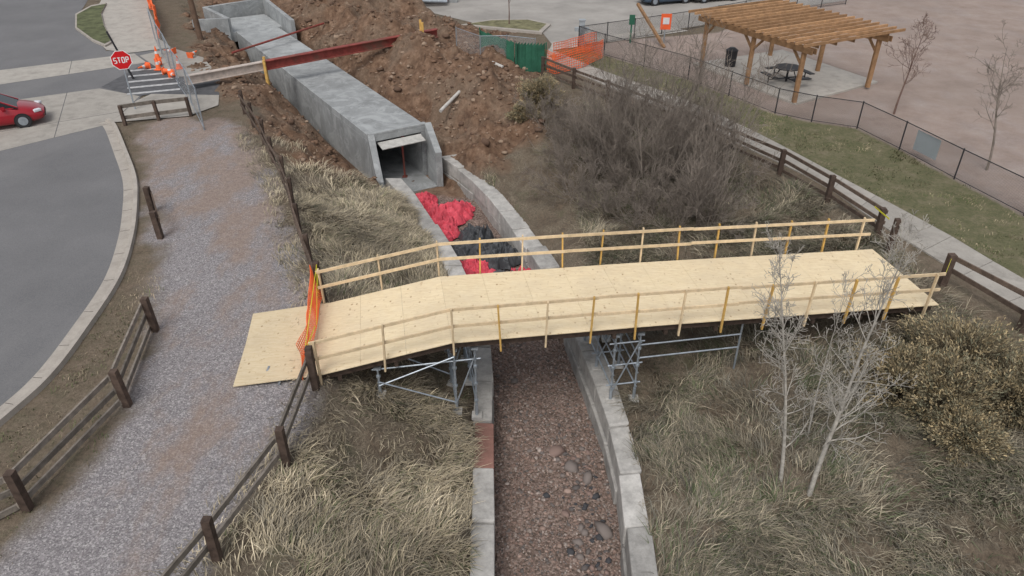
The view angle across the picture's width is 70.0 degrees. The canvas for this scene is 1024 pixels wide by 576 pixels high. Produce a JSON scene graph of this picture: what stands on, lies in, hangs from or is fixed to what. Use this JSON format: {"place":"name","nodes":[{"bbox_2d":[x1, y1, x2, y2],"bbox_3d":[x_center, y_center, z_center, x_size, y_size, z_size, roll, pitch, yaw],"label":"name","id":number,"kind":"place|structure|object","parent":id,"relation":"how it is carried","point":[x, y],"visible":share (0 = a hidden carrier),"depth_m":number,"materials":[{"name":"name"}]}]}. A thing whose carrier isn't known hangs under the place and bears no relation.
{"place":"outdoors","nodes":[
{"label":"outdoors","id":0,"kind":"place"},
{"bbox_2d":[0,0,162,405],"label":"asphalt road","id":1,"kind":"structure","parent":0,"point":[61,202],"depth_m":27.09,"materials":[{"name":"asphalt"}]},
{"bbox_2d":[0,53,144,150],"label":"concrete crossing","id":2,"kind":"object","parent":1,"relation":"on","point":[71,112],"visible":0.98,"depth_m":36.63,"materials":[{"name":"concrete"}]},
{"bbox_2d":[0,93,45,127],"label":"parked car","id":3,"kind":"object","parent":2,"relation":"on","point":[20,113],"visible":1,"depth_m":33.81,"materials":[{"name":"red paint"}]},
{"bbox_2d":[99,0,218,121],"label":"concrete sidewalk","id":4,"kind":"structure","parent":0,"point":[127,25],"depth_m":46.17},
{"bbox_2d":[110,50,135,108],"bbox_3d":[-18.596,-10.007,35.349,0.887,2.894,0.083,-14,35,-21],"label":"stop sign","id":5,"kind":"object","parent":4,"relation":"on","point":[121,59],"visible":1,"depth_m":34.82,"materials":[{"name":"metal"}]},
{"bbox_2d":[147,0,159,38],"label":"orange safety fence","id":6,"kind":"object","parent":4,"relation":"on","point":[152,7],"visible":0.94,"depth_m":50.56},
{"bbox_2d":[102,63,219,95],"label":"side road","id":7,"kind":"structure","parent":0,"point":[202,88],"depth_m":39.39,"materials":[{"name":"asphalt"}]},
{"bbox_2d":[106,31,134,78],"bbox_3d":[-21.244,-12.599,39.693,0.812,2.628,0.118,-5,33,-8],"label":"leaning post","id":8,"kind":"object","parent":7,"relation":"on","point":[114,45],"visible":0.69,"depth_m":39.38,"materials":[{"name":"black metal"}]},
{"bbox_2d":[138,62,150,68],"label":"traffic cone","id":9,"kind":"object","parent":7,"relation":"on","point":[147,65],"visible":1,"depth_m":41.84,"materials":[{"name":"orange"}]},
{"bbox_2d":[127,68,179,94],"bbox_3d":[-19.720,-11.463,40.243,2.611,0.004,4.975,-13,35,-19],"label":"crosswalk marking","id":10,"kind":"object","parent":7,"relation":"on","point":[151,80],"visible":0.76,"depth_m":39.65,"materials":[{"name":"paint"}]},
{"bbox_2d":[0,0,1023,575],"bbox_3d":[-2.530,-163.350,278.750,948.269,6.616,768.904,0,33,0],"label":"ground terrain","id":11,"kind":"structure","parent":0,"point":[188,430],"depth_m":22.90,"materials":[{"name":"soil"}]},
{"bbox_2d":[0,118,138,426],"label":"road kerb","id":12,"kind":"structure","parent":11,"relation":"on","point":[38,382],"depth_m":22.16,"materials":[{"name":"concrete"}]},
{"bbox_2d":[0,296,159,518],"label":"wooden rail fence","id":13,"kind":"object","parent":11,"relation":"on","point":[17,490],"visible":0.9,"depth_m":16.53,"materials":[{"name":"wood"}]},
{"bbox_2d":[0,137,163,563],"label":"verge grass","id":14,"kind":"structure","parent":11,"relation":"on","point":[128,307],"depth_m":18.64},
{"bbox_2d":[75,3,111,46],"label":"grass island","id":15,"kind":"structure","parent":11,"relation":"on","point":[89,23],"depth_m":50.71,"materials":[{"name":"plant"}]},
{"bbox_2d":[142,186,163,239],"bbox_3d":[-12.547,-2.575,25.632,0.272,1.207,2.526,-16,36,-24],"label":"wooden rail fence","id":16,"kind":"object","parent":11,"relation":"on","point":[153,211],"visible":0.88,"depth_m":24.93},
{"bbox_2d":[117,97,192,125],"bbox_3d":[-16.825,-8.295,34.638,3.107,1.179,0.271,-15,35,-22],"label":"wooden rail fence","id":17,"kind":"object","parent":11,"relation":"on","point":[156,112],"visible":0.85,"depth_m":34.55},
{"bbox_2d":[147,8,204,129],"bbox_3d":[-18.717,-12.490,40.171,0.179,2.100,18.775,-17,36,-24],"label":"temporary fence panel","id":18,"kind":"object","parent":11,"relation":"on","point":[171,53],"visible":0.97,"depth_m":38.67,"materials":[{"name":"metal"}]},
{"bbox_2d":[187,0,203,39],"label":"utility pole","id":19,"kind":"object","parent":11,"relation":"on","point":[196,23],"depth_m":47.20,"materials":[{"name":"brown wood"}]},
{"bbox_2d":[160,350,319,575],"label":"wooden rail fence","id":20,"kind":"object","parent":11,"relation":"on","point":[210,534],"visible":0.87,"depth_m":14.91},
{"bbox_2d":[139,120,340,575],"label":"trail edge grass","id":21,"kind":"structure","parent":11,"relation":"on","point":[281,260],"depth_m":22.25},
{"bbox_2d":[192,0,296,41],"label":"concrete headwall","id":22,"kind":"object","parent":11,"relation":"on","point":[231,19],"visible":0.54,"depth_m":54.02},
{"bbox_2d":[231,22,323,53],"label":"red pipe","id":23,"kind":"object","parent":11,"relation":"on","point":[267,41],"visible":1,"depth_m":47.97,"materials":[{"name":"metal"}]},
{"bbox_2d":[238,90,326,302],"bbox_3d":[-9.143,-4.520,28.470,0.629,1.439,18.332,-14,35,-20],"label":"wooden rail fence","id":24,"kind":"object","parent":11,"relation":"on","point":[304,239],"visible":0.89,"depth_m":27.37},
{"bbox_2d":[296,265,321,379],"bbox_3d":[-5.470,0.794,19.745,0.219,1.262,3.805,-4,33,-6],"label":"orange safety fence","id":25,"kind":"object","parent":11,"relation":"on","point":[315,298],"visible":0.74,"depth_m":19.96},
{"bbox_2d":[183,28,438,84],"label":"steel beam","id":26,"kind":"structure","parent":11,"relation":"on","point":[287,61],"depth_m":41.36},
{"bbox_2d":[236,27,443,192],"bbox_3d":[-11.285,-11.431,43.822,3.661,3.190,26.209,-18,37,-26],"label":"concrete box culvert","id":27,"kind":"object","parent":11,"relation":"on","point":[353,120],"visible":0.7,"depth_m":38.51,"materials":[{"name":"concrete"}]},
{"bbox_2d":[377,134,425,149],"bbox_3d":[-5.280,-7.003,35.038,2.250,0.184,0.592,-19,37,-27],"label":"formwork panel","id":28,"kind":"object","parent":27,"relation":"attached to","point":[399,142],"visible":1,"depth_m":34.99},
{"bbox_2d":[401,136,407,177],"bbox_3d":[-5.364,-6.494,36.082,0.250,2.180,0.250,0,33,0],"label":"shoring post","id":29,"kind":"object","parent":27,"relation":"on","point":[404,175],"visible":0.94,"depth_m":36.24,"materials":[{"name":"red metal"}]},
{"bbox_2d":[262,19,423,85],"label":"timber shoring","id":30,"kind":"object","parent":11,"relation":"on","point":[421,25],"visible":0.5,"depth_m":40.62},
{"bbox_2d":[194,158,498,575],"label":"dry bank grass","id":31,"kind":"structure","parent":11,"relation":"on","point":[413,519],"depth_m":16.93,"materials":[{"name":"plant"}]},
{"bbox_2d":[271,135,448,294],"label":"dry bank grass","id":32,"kind":"structure","parent":11,"relation":"on","point":[287,172],"depth_m":27.38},
{"bbox_2d":[183,0,551,178],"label":"dirt clods","id":33,"kind":"object","parent":11,"relation":"on","point":[485,141],"visible":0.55,"depth_m":40.88,"materials":[{"name":"soil"}]},
{"bbox_2d":[421,200,431,210],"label":"red tarpaulin","id":34,"kind":"object","parent":11,"relation":"on","point":[427,206],"visible":0.26,"depth_m":33.24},
{"bbox_2d":[372,346,481,419],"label":"scaffold tower","id":35,"kind":"structure","parent":11,"relation":"on","point":[470,380],"depth_m":19.75,"materials":[{"name":"metal"}]},
{"bbox_2d":[415,191,438,204],"bbox_3d":[-4.095,-4.214,34.098,1.385,0.585,1.707,0,33,0],"label":"red tarpaulin","id":36,"kind":"object","parent":11,"relation":"on","point":[432,199],"visible":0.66,"depth_m":33.88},
{"bbox_2d":[423,0,447,2],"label":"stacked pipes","id":37,"kind":"object","parent":11,"relation":"on","point":[437,1],"visible":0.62,"depth_m":56.10,"materials":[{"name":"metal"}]},
{"bbox_2d":[385,178,494,575],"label":"channel retaining wall","id":38,"kind":"structure","parent":11,"relation":"on","point":[483,514],"depth_m":19.80,"materials":[{"name":"concrete"}]},
{"bbox_2d":[436,220,459,240],"bbox_3d":[-2.987,-2.600,31.517,1.498,0.558,1.633,-12,34,-18],"label":"red tarpaulin","id":39,"kind":"object","parent":11,"relation":"on","point":[451,231],"visible":0.59,"depth_m":31.29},
{"bbox_2d":[427,200,473,225],"bbox_3d":[-2.870,-3.391,32.517,2.559,0.839,1.610,-14,35,-21],"label":"red tarpaulin","id":40,"kind":"object","parent":11,"relation":"on","point":[457,213],"visible":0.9,"depth_m":32.30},
{"bbox_2d":[448,240,470,255],"bbox_3d":[-2.316,-1.650,30.183,1.267,0.522,1.252,-19,37,-27],"label":"black tarpaulin","id":41,"kind":"object","parent":11,"relation":"on","point":[461,249],"visible":0.48,"depth_m":30.00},
{"bbox_2d":[454,199,474,210],"bbox_3d":[-2.298,-3.810,33.498,1.243,0.472,0.887,0,33,0],"label":"red tarpaulin","id":42,"kind":"object","parent":11,"relation":"on","point":[468,205],"visible":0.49,"depth_m":33.40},
{"bbox_2d":[439,61,503,111],"bbox_3d":[-2.352,-10.917,39.468,0.873,1.370,5.431,22,39,31],"label":"plastic pipe","id":43,"kind":"object","parent":11,"relation":"on","point":[450,100],"visible":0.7,"depth_m":38.40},
{"bbox_2d":[458,223,493,248],"bbox_3d":[-1.526,-2.317,30.769,1.595,0.884,1.698,0,33,0],"label":"black tarpaulin","id":44,"kind":"object","parent":11,"relation":"on","point":[469,232],"visible":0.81,"depth_m":30.49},
{"bbox_2d":[467,237,520,270],"bbox_3d":[-0.676,-1.548,29.621,1.944,0.820,2.098,-28,42,-37],"label":"black tarpaulin","id":45,"kind":"object","parent":11,"relation":"on","point":[508,262],"visible":0.73,"depth_m":29.32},
{"bbox_2d":[455,27,535,55],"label":"temporary fence panel","id":46,"kind":"object","parent":11,"relation":"on","point":[487,43],"visible":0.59,"depth_m":41.74,"materials":[{"name":"metal"}]},
{"bbox_2d":[461,19,550,34],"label":"grass island","id":47,"kind":"structure","parent":11,"relation":"on","point":[530,26],"depth_m":50.47,"materials":[{"name":"plant"}]},
{"bbox_2d":[479,27,546,71],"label":"green privacy screen","id":48,"kind":"object","parent":11,"relation":"on","point":[528,56],"visible":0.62,"depth_m":41.26,"materials":[{"name":"fabric"}]},
{"bbox_2d":[504,97,540,122],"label":"rabbitbrush shrub","id":49,"kind":"object","parent":11,"relation":"on","point":[514,114],"visible":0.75,"depth_m":35.89,"materials":[{"name":"beige plant"}]},
{"bbox_2d":[514,71,565,106],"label":"rabbitbrush shrub","id":50,"kind":"object","parent":11,"relation":"on","point":[536,88],"visible":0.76,"depth_m":36.68,"materials":[{"name":"green plant"}]},
{"bbox_2d":[442,154,657,575],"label":"channel retaining wall","id":51,"kind":"structure","parent":11,"relation":"on","point":[638,557],"depth_m":21.15,"materials":[{"name":"concrete"}]},
{"bbox_2d":[512,77,588,135],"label":"bare willow shrub","id":52,"kind":"object","parent":11,"relation":"on","point":[543,102],"visible":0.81,"depth_m":34.70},
{"bbox_2d":[491,265,620,575],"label":"channel rock bed","id":53,"kind":"object","parent":11,"relation":"on","point":[512,379],"visible":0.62,"depth_m":20.43,"materials":[{"name":"gravel"}]},
{"bbox_2d":[460,258,489,274],"bbox_3d":[-1.619,-0.910,28.937,1.565,0.479,1.334,-21,38,-30],"label":"red tarpaulin","id":54,"kind":"object","parent":53,"relation":"on","point":[470,266],"visible":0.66,"depth_m":28.81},
{"bbox_2d":[537,119,593,167],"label":"bare willow shrub","id":55,"kind":"object","parent":11,"relation":"on","point":[560,134],"visible":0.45,"depth_m":32.92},
{"bbox_2d":[527,442,612,575],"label":"dark boulders","id":56,"kind":"object","parent":11,"relation":"on","point":[604,529],"visible":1,"depth_m":19.11,"materials":[{"name":"stone"}]},
{"bbox_2d":[516,135,623,208],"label":"bare willow shrub","id":57,"kind":"object","parent":11,"relation":"on","point":[567,160],"visible":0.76,"depth_m":30.68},
{"bbox_2d":[546,39,602,73],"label":"orange safety fence","id":58,"kind":"object","parent":11,"relation":"on","point":[590,48],"visible":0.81,"depth_m":41.62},
{"bbox_2d":[233,217,945,386],"bbox_3d":[2.334,0.047,20.566,19.478,2.022,3.654,-5,33,-8],"label":"plywood footbridge","id":59,"kind":"object","parent":11,"relation":"on","point":[382,326],"visible":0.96,"depth_m":20.46,"materials":[{"name":"wood"}]},
{"bbox_2d":[305,206,950,344],"bbox_3d":[3.767,-0.200,21.091,18.867,1.076,4.739,-7,33,-11],"label":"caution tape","id":60,"kind":"object","parent":59,"relation":"attached to","point":[318,289],"visible":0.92,"depth_m":19.97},
{"bbox_2d":[552,149,642,227],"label":"bare willow shrub","id":61,"kind":"object","parent":11,"relation":"on","point":[583,189],"visible":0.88,"depth_m":29.08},
{"bbox_2d":[527,81,667,171],"bbox_3d":[3.915,-7.002,32.129,6.124,3.638,4.603,6,33,9],"label":"bare willow shrub","id":62,"kind":"object","parent":11,"relation":"on","point":[573,133],"visible":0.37,"depth_m":32.05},
{"bbox_2d":[558,84,637,141],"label":"bare willow shrub","id":63,"kind":"object","parent":11,"relation":"on","point":[588,112],"visible":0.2,"depth_m":33.78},
{"bbox_2d":[557,53,649,177],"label":"bare willow shrub","id":64,"kind":"object","parent":11,"relation":"on","point":[593,139],"visible":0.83,"depth_m":30.38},
{"bbox_2d":[576,34,669,150],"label":"bare willow shrub","id":65,"kind":"object","parent":11,"relation":"on","point":[630,80],"visible":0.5,"depth_m":31.47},
{"bbox_2d":[563,33,699,188],"bbox_3d":[4.162,-7.010,29.726,5.619,6.232,4.259,-17,36,-24],"label":"bare willow shrub","id":66,"kind":"object","parent":11,"relation":"on","point":[616,135],"visible":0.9,"depth_m":29.42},
{"bbox_2d":[629,15,634,42],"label":"park sign","id":67,"kind":"object","parent":11,"relation":"on","point":[631,20],"visible":0.85,"depth_m":46.32,"materials":[{"name":"green metal"}]},
{"bbox_2d":[585,139,678,214],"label":"bare willow shrub","id":68,"kind":"object","parent":11,"relation":"on","point":[618,176],"visible":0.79,"depth_m":29.10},
{"bbox_2d":[425,0,844,43],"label":"parking lot","id":69,"kind":"structure","parent":11,"relation":"on","point":[562,17],"depth_m":54.84,"materials":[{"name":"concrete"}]},
{"bbox_2d":[640,0,688,5],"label":"parked car","id":70,"kind":"object","parent":69,"relation":"on","point":[654,2],"visible":1,"depth_m":56.45,"materials":[{"name":"blue paint"}]},
{"bbox_2d":[589,158,686,228],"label":"bare willow shrub","id":71,"kind":"object","parent":11,"relation":"on","point":[655,194],"visible":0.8,"depth_m":28.05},
{"bbox_2d":[598,111,700,190],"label":"bare willow shrub","id":72,"kind":"object","parent":11,"relation":"on","point":[633,151],"visible":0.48,"depth_m":29.98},
{"bbox_2d":[610,81,688,132],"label":"bare willow shrub","id":73,"kind":"object","parent":11,"relation":"on","point":[650,107],"visible":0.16,"depth_m":33.98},
{"bbox_2d":[636,3,665,47],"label":"leaning timber","id":74,"kind":"object","parent":11,"relation":"on","point":[648,21],"visible":1,"depth_m":46.85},
{"bbox_2d":[580,324,743,402],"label":"scaffold tower","id":75,"kind":"structure","parent":11,"relation":"on","point":[606,339],"depth_m":20.68,"materials":[{"name":"metal"}]},
{"bbox_2d":[660,13,671,41],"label":"construction sign","id":76,"kind":"object","parent":11,"relation":"on","point":[666,18],"visible":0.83,"depth_m":46.04,"materials":[{"name":"metal"}]},
{"bbox_2d":[639,148,701,219],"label":"bare willow shrub","id":77,"kind":"object","parent":11,"relation":"on","point":[667,188],"visible":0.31,"depth_m":28.59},
{"bbox_2d":[621,166,727,237],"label":"bare willow shrub","id":78,"kind":"object","parent":11,"relation":"on","point":[680,212],"visible":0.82,"depth_m":27.39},
{"bbox_2d":[627,58,728,182],"bbox_3d":[6.559,-6.350,29.104,3.848,4.784,4.838,-2,33,-3],"label":"bare willow shrub","id":79,"kind":"object","parent":11,"relation":"on","point":[678,117],"visible":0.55,"depth_m":29.33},
{"bbox_2d":[617,8,739,156],"bbox_3d":[7.028,-8.733,31.025,4.259,6.394,5.619,-8,33,-12],"label":"bare willow shrub","id":80,"kind":"object","parent":11,"relation":"on","point":[679,83],"visible":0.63,"depth_m":30.39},
{"bbox_2d":[624,46,739,197],"bbox_3d":[6.131,-6.030,27.811,4.329,6.398,3.053,10,34,16],"label":"bare willow shrub","id":81,"kind":"object","parent":11,"relation":"on","point":[656,139],"visible":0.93,"depth_m":27.84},
{"bbox_2d":[653,97,718,142],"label":"bare willow shrub","id":82,"kind":"object","parent":11,"relation":"on","point":[686,119],"visible":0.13,"depth_m":32.10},
{"bbox_2d":[655,116,741,165],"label":"bare willow shrub","id":83,"kind":"object","parent":11,"relation":"on","point":[686,142],"visible":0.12,"depth_m":30.71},
{"bbox_2d":[657,145,758,243],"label":"bare willow shrub","id":84,"kind":"object","parent":11,"relation":"on","point":[731,204],"visible":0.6,"depth_m":26.89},
{"bbox_2d":[578,0,846,45],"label":"chain link fence","id":85,"kind":"object","parent":11,"relation":"on","point":[644,31],"visible":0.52,"depth_m":48.21,"materials":[{"name":"black metal"}]},
{"bbox_2d":[541,56,888,237],"bbox_3d":[7.557,-7.319,32.996,1.343,1.327,21.913,-17,36,-25],"label":"wooden rail fence","id":86,"kind":"object","parent":11,"relation":"on","point":[879,218],"visible":0.56,"depth_m":28.48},
{"bbox_2d":[666,100,778,233],"bbox_3d":[7.442,-4.245,26.425,3.848,4.862,4.838,8,33,12],"label":"bare willow shrub","id":87,"kind":"object","parent":11,"relation":"on","point":[703,193],"visible":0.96,"depth_m":25.93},
{"bbox_2d":[675,137,779,201],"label":"bare willow shrub","id":88,"kind":"object","parent":11,"relation":"on","point":[753,169],"visible":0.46,"depth_m":28.58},
{"bbox_2d":[686,36,778,198],"bbox_3d":[7.599,-6.225,27.618,3.053,6.233,4.329,-22,38,-30],"label":"bare willow shrub","id":89,"kind":"object","parent":11,"relation":"on","point":[706,153],"visible":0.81,"depth_m":27.38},
{"bbox_2d":[677,42,798,168],"bbox_3d":[8.817,-7.207,29.186,3.848,5.255,4.838,20,38,28],"label":"bare willow shrub","id":90,"kind":"object","parent":11,"relation":"on","point":[744,88],"visible":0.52,"depth_m":28.80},
{"bbox_2d":[694,50,877,104],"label":"pergola pad","id":91,"kind":"object","parent":11,"relation":"on","point":[826,80],"visible":0.62,"depth_m":40.40,"materials":[{"name":"concrete"}]},
{"bbox_2d":[725,47,738,66],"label":"litter bin","id":92,"kind":"object","parent":91,"relation":"on","point":[733,53],"visible":0.94,"depth_m":41.79,"materials":[{"name":"black metal"}]},
{"bbox_2d":[760,63,814,81],"bbox_3d":[14.900,-11.572,39.581,2.620,0.785,2.620,-9,34,-14],"label":"picnic table","id":93,"kind":"object","parent":91,"relation":"on","point":[787,67],"visible":0.76,"depth_m":39.43,"materials":[{"name":"black metal"}]},
{"bbox_2d":[688,0,905,102],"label":"timber pergola","id":94,"kind":"object","parent":91,"relation":"on","point":[749,19],"visible":0.98,"depth_m":38.29,"materials":[{"name":"wood"}]},
{"bbox_2d":[751,221,823,480],"bbox_3d":[6.011,1.731,16.467,2.126,6.425,1.563,23,39,31],"label":"bare cottonwood tree","id":95,"kind":"object","parent":11,"relation":"on","point":[784,342],"visible":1,"depth_m":16.13,"materials":[{"name":"grey plant"}]},
{"bbox_2d":[566,100,1023,575],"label":"dry bank grass","id":96,"kind":"structure","parent":11,"relation":"on","point":[699,447],"depth_m":18.04,"materials":[{"name":"plant"}]},
{"bbox_2d":[566,51,1023,265],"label":"lawn grass","id":97,"kind":"structure","parent":11,"relation":"on","point":[795,132],"depth_m":30.76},
{"bbox_2d":[579,26,1023,215],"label":"chain link fence","id":98,"kind":"object","parent":11,"relation":"on","point":[858,122],"visible":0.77,"depth_m":33.40,"materials":[{"name":"black metal"}]},
{"bbox_2d":[913,130,940,159],"bbox_3d":[17.175,-5.925,30.285,0.350,0.850,1.250,0,33,0],"label":"fence sign","id":99,"kind":"object","parent":98,"relation":"attached to","point":[926,143],"visible":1,"depth_m":30.26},
{"bbox_2d":[797,264,872,436],"bbox_3d":[7.597,1.620,17.392,0.890,5.164,1.031,-18,37,-26],"label":"bare cottonwood tree","id":100,"kind":"object","parent":11,"relation":"on","point":[824,364],"visible":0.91,"depth_m":17.05,"materials":[{"name":"grey plant"}]},
{"bbox_2d":[807,209,933,496],"bbox_3d":[7.426,1.732,15.383,2.217,7.420,2.435,0,33,0],"label":"bare cottonwood tree","id":101,"kind":"object","parent":11,"relation":"on","point":[842,403],"visible":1,"depth_m":15.44,"materials":[{"name":"grey plant"}]},
{"bbox_2d":[842,330,952,417],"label":"rabbitbrush shrub","id":102,"kind":"object","parent":11,"relation":"on","point":[895,366],"visible":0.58,"depth_m":18.84,"materials":[{"name":"green plant"}]},
{"bbox_2d":[883,15,939,113],"bbox_3d":[18.703,-10.576,34.534,2.082,4.732,2.083,-19,37,-28],"label":"bare young tree","id":103,"kind":"object","parent":11,"relation":"on","point":[915,54],"visible":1,"depth_m":34.09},
{"bbox_2d":[894,335,1011,438],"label":"rabbitbrush shrub","id":104,"kind":"object","parent":11,"relation":"on","point":[958,383],"visible":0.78,"depth_m":17.94,"materials":[{"name":"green plant"}]},
{"bbox_2d":[897,303,1023,397],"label":"rabbitbrush shrub","id":105,"kind":"object","parent":11,"relation":"on","point":[994,345],"visible":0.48,"depth_m":18.89,"materials":[{"name":"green plant"}]},
{"bbox_2d":[922,396,1020,467],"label":"rabbitbrush shrub","id":106,"kind":"object","parent":11,"relation":"on","point":[978,434],"visible":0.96,"depth_m":17.20,"materials":[{"name":"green plant"}]},
{"bbox_2d":[937,253,1023,332],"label":"wooden rail fence","id":107,"kind":"object","parent":11,"relation":"on","point":[953,258],"visible":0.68,"depth_m":21.34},
{"bbox_2d":[946,343,1023,434],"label":"rabbitbrush shrub","id":108,"kind":"object","parent":11,"relation":"on","point":[1014,404],"visible":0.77,"depth_m":17.62,"materials":[{"name":"green plant"}]},
{"bbox_2d":[966,20,1023,169],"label":"bare young tree","id":109,"kind":"object","parent":11,"relation":"on","point":[1001,87],"visible":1,"depth_m":28.23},
{"bbox_2d":[550,27,686,49],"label":"concrete sidewalk","id":110,"kind":"structure","parent":0,"point":[636,35],"depth_m":48.38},
{"bbox_2d":[575,19,588,44],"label":"utility pedestal","id":111,"kind":"object","parent":110,"relation":"on","point":[582,22],"visible":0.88,"depth_m":45.93,"materials":[{"name":"grey metal"}]},
{"bbox_2d":[547,49,1023,309],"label":"concrete sidewalk","id":112,"kind":"structure","parent":0,"point":[940,244],"depth_m":25.43,"materials":[{"name":"concrete"}]},
{"bbox_2d":[552,32,596,59],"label":"orange safety fence","id":113,"kind":"object","parent":112,"relation":"on","point":[568,46],"visible":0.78,"depth_m":44.14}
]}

